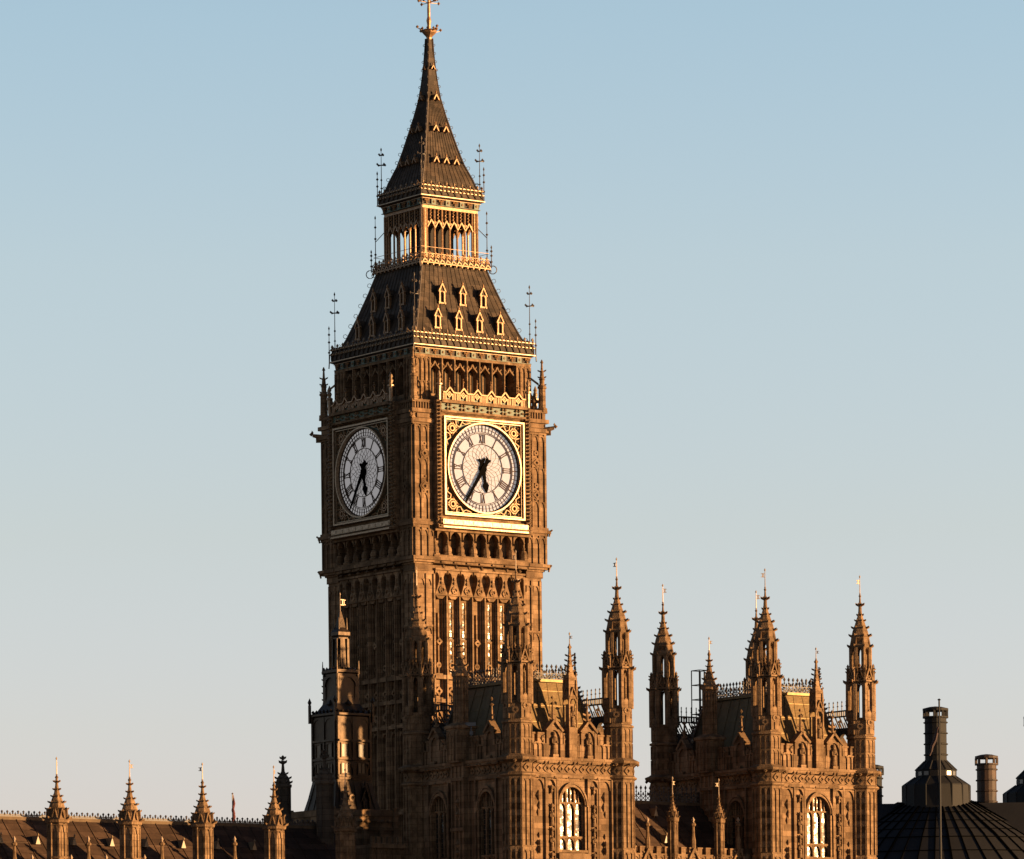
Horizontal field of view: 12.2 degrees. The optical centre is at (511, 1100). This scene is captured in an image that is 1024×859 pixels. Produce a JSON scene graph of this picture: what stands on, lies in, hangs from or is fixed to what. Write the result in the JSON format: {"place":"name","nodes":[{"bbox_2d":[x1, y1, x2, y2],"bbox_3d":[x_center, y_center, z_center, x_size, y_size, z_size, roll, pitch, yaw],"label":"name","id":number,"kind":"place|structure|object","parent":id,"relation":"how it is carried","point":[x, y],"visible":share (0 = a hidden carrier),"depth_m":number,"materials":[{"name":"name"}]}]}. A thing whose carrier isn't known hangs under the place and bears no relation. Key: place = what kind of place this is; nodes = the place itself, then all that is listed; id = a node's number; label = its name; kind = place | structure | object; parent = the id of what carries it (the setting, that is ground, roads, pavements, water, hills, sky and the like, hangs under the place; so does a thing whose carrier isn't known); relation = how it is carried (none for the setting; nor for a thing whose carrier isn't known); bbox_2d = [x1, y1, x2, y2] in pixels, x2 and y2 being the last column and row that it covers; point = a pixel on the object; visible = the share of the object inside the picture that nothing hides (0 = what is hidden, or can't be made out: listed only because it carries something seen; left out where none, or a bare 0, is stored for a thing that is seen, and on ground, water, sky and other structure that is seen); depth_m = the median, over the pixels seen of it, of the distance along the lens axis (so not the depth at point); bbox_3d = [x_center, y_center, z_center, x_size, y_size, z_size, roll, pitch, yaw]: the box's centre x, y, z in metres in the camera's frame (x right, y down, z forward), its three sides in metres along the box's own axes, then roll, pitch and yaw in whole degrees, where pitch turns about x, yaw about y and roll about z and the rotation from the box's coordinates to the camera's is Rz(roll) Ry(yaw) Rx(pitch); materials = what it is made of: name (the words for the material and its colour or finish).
{"place":"outdoors","nodes":[
{"label":"outdoors","id":0,"kind":"place"},
{"bbox_2d":[0,0,1023,822],"label":"sky","id":1,"kind":"structure","parent":0,"point":[770,253],"materials":[{"name":"blue"}]},
{"bbox_2d":[876,800,1023,858],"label":"office building","id":2,"kind":"structure","parent":0,"point":[971,829],"depth_m":421.19,"materials":[{"name":"brown metal"}]},
{"bbox_2d":[875,765,883,803],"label":"ventilation chimney","id":3,"kind":"object","parent":2,"relation":"on","point":[879,784],"visible":0.2,"depth_m":431.35,"materials":[{"name":"grey metal"}]},
{"bbox_2d":[902,706,970,807],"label":"ventilation chimney","id":4,"kind":"object","parent":2,"relation":"on","point":[920,788],"visible":0.93,"depth_m":426.43,"materials":[{"name":"brown metal"}]},
{"bbox_2d":[975,754,997,802],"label":"ventilation chimney","id":5,"kind":"object","parent":2,"relation":"on","point":[986,790],"visible":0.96,"depth_m":439.20,"materials":[{"name":"brown metal"}]},
{"bbox_2d":[1003,770,1023,802],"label":"ventilation chimney","id":6,"kind":"object","parent":2,"relation":"on","point":[1015,793],"visible":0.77,"depth_m":450.53,"materials":[{"name":"brown metal"}]},
{"bbox_3d":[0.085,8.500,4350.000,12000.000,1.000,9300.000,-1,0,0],"label":"ground","id":7,"kind":"structure","parent":0,"visible":0},
{"bbox_2d":[0,757,359,858],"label":"palace range","id":8,"kind":"structure","parent":7,"relation":"on","point":[58,831],"depth_m":283.94,"materials":[{"name":"stone"}]},
{"bbox_2d":[231,793,235,820],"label":"flagpole","id":9,"kind":"object","parent":7,"relation":"on","point":[233,807],"visible":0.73,"depth_m":329.96,"materials":[{"name":"brown paint"}]},
{"bbox_2d":[274,755,292,822],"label":"stone turret","id":10,"kind":"object","parent":7,"relation":"on","point":[283,782],"visible":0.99,"depth_m":296.66,"materials":[{"name":"black stone"}]},
{"bbox_2d":[314,749,335,845],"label":"stone turret","id":11,"kind":"object","parent":7,"relation":"on","point":[324,782],"visible":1,"depth_m":292.60,"materials":[{"name":"black stone"}]},
{"bbox_2d":[291,806,398,845],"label":"stone block","id":12,"kind":"structure","parent":7,"relation":"on","point":[380,823],"depth_m":300.89,"materials":[{"name":"stone"}]},
{"bbox_2d":[304,593,379,810],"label":"ventilation tower","id":13,"kind":"structure","parent":12,"relation":"on","point":[341,720],"depth_m":301.57,"materials":[{"name":"brown stone"}]},
{"bbox_2d":[315,744,321,758],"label":"window","id":14,"kind":"structure","parent":13,"relation":"in","point":[318,747],"depth_m":302.07,"materials":[{"name":"black glass"}]},
{"bbox_2d":[315,763,321,775],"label":"window","id":15,"kind":"structure","parent":13,"relation":"in","point":[317,765],"depth_m":302.14,"materials":[{"name":"black glass"}]},
{"bbox_2d":[326,742,332,757],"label":"window","id":16,"kind":"structure","parent":13,"relation":"in","point":[329,746],"depth_m":300.96,"materials":[{"name":"black glass"}]},
{"bbox_2d":[326,762,332,772],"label":"window","id":17,"kind":"structure","parent":13,"relation":"in","point":[329,764],"depth_m":300.96,"materials":[{"name":"black glass"}]},
{"bbox_2d":[340,742,349,757],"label":"window","id":18,"kind":"structure","parent":13,"relation":"in","point":[345,746],"depth_m":300.89,"materials":[{"name":"beige glass"}]},
{"bbox_2d":[341,761,349,773],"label":"window","id":19,"kind":"structure","parent":13,"relation":"in","point":[344,765],"depth_m":300.89,"materials":[{"name":"beige glass"}]},
{"bbox_2d":[357,743,365,757],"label":"window","id":20,"kind":"structure","parent":13,"relation":"in","point":[361,747],"depth_m":301.63,"materials":[{"name":"beige glass"}]},
{"bbox_2d":[357,762,366,774],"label":"window","id":21,"kind":"structure","parent":13,"relation":"in","point":[361,766],"depth_m":301.55,"materials":[{"name":"black glass"}]},
{"bbox_2d":[356,836,405,858],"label":"link wall","id":22,"kind":"structure","parent":7,"relation":"on","point":[380,848],"depth_m":291.24,"materials":[{"name":"stone"}]},
{"bbox_2d":[309,0,557,836],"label":"clock tower","id":23,"kind":"structure","parent":7,"relation":"on","point":[434,431],"depth_m":369.79,"materials":[{"name":"stone"}]},
{"bbox_2d":[356,607,358,666],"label":"shaft window","id":24,"kind":"structure","parent":23,"relation":"in","point":[357,608],"depth_m":372.46,"materials":[{"name":"glass"}]},
{"bbox_2d":[365,606,367,678],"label":"shaft window","id":25,"kind":"structure","parent":23,"relation":"in","point":[365,606],"depth_m":371.55,"materials":[{"name":"glass"}]},
{"bbox_2d":[383,603,385,676],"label":"shaft window","id":26,"kind":"structure","parent":23,"relation":"in","point":[383,603],"depth_m":369.56,"materials":[{"name":"glass"}]},
{"bbox_2d":[391,602,393,674],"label":"shaft window","id":27,"kind":"structure","parent":23,"relation":"in","point":[392,603],"depth_m":368.66,"materials":[{"name":"glass"}]},
{"bbox_2d":[448,600,453,673],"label":"shaft window","id":28,"kind":"structure","parent":23,"relation":"in","point":[450,602],"depth_m":367.85,"materials":[{"name":"glass"}]},
{"bbox_2d":[461,601,466,663],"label":"shaft window","id":29,"kind":"structure","parent":23,"relation":"in","point":[463,603],"depth_m":368.57,"materials":[{"name":"glass"}]},
{"bbox_2d":[486,602,491,675],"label":"shaft window","id":30,"kind":"structure","parent":23,"relation":"in","point":[488,605],"depth_m":370.01,"materials":[{"name":"glass"}]},
{"bbox_2d":[499,603,503,673],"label":"shaft window","id":31,"kind":"structure","parent":23,"relation":"in","point":[501,606],"depth_m":370.64,"materials":[{"name":"glass"}]},
{"bbox_2d":[397,550,638,858],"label":"palace pavilion","id":32,"kind":"structure","parent":7,"relation":"on","point":[537,767],"depth_m":287.25,"materials":[{"name":"stone"}]},
{"bbox_2d":[430,793,447,858],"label":"window","id":33,"kind":"structure","parent":32,"relation":"in","point":[438,820],"depth_m":290.28,"materials":[{"name":"glass"}]},
{"bbox_2d":[465,722,475,735],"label":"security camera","id":34,"kind":"object","parent":32,"relation":"attached to","point":[470,724],"visible":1,"depth_m":287.32,"materials":[{"name":"grey metal"}]},
{"bbox_2d":[477,789,494,858],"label":"window","id":35,"kind":"structure","parent":32,"relation":"in","point":[487,843],"depth_m":286.27,"materials":[{"name":"glass"}]},
{"bbox_2d":[558,784,587,852],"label":"window","id":36,"kind":"structure","parent":32,"relation":"in","point":[572,826],"depth_m":286.20,"materials":[{"name":"glass"}]},
{"bbox_2d":[634,777,753,858],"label":"palace range","id":37,"kind":"structure","parent":7,"relation":"on","point":[669,829],"depth_m":295.01,"materials":[{"name":"stone"}]},
{"bbox_2d":[645,569,881,858],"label":"palace pavilion","id":38,"kind":"structure","parent":7,"relation":"on","point":[794,772],"depth_m":298.24,"materials":[{"name":"stone"}]},
{"bbox_2d":[691,670,705,733],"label":"roof access cage","id":39,"kind":"object","parent":38,"relation":"attached to","point":[699,699],"visible":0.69,"depth_m":304.26,"materials":[{"name":"black metal"}]},
{"bbox_2d":[727,798,744,853],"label":"window","id":40,"kind":"structure","parent":38,"relation":"in","point":[737,812],"depth_m":297.46,"materials":[{"name":"glass"}]},
{"bbox_2d":[806,794,833,858],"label":"window","id":41,"kind":"structure","parent":38,"relation":"in","point":[817,817],"depth_m":297.39,"materials":[{"name":"glass"}]},
{"bbox_2d":[929,699,941,858],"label":"flagpole","id":42,"kind":"object","parent":7,"relation":"on","point":[934,741],"visible":1,"depth_m":399.93,"materials":[{"name":"black metal"}]}
]}

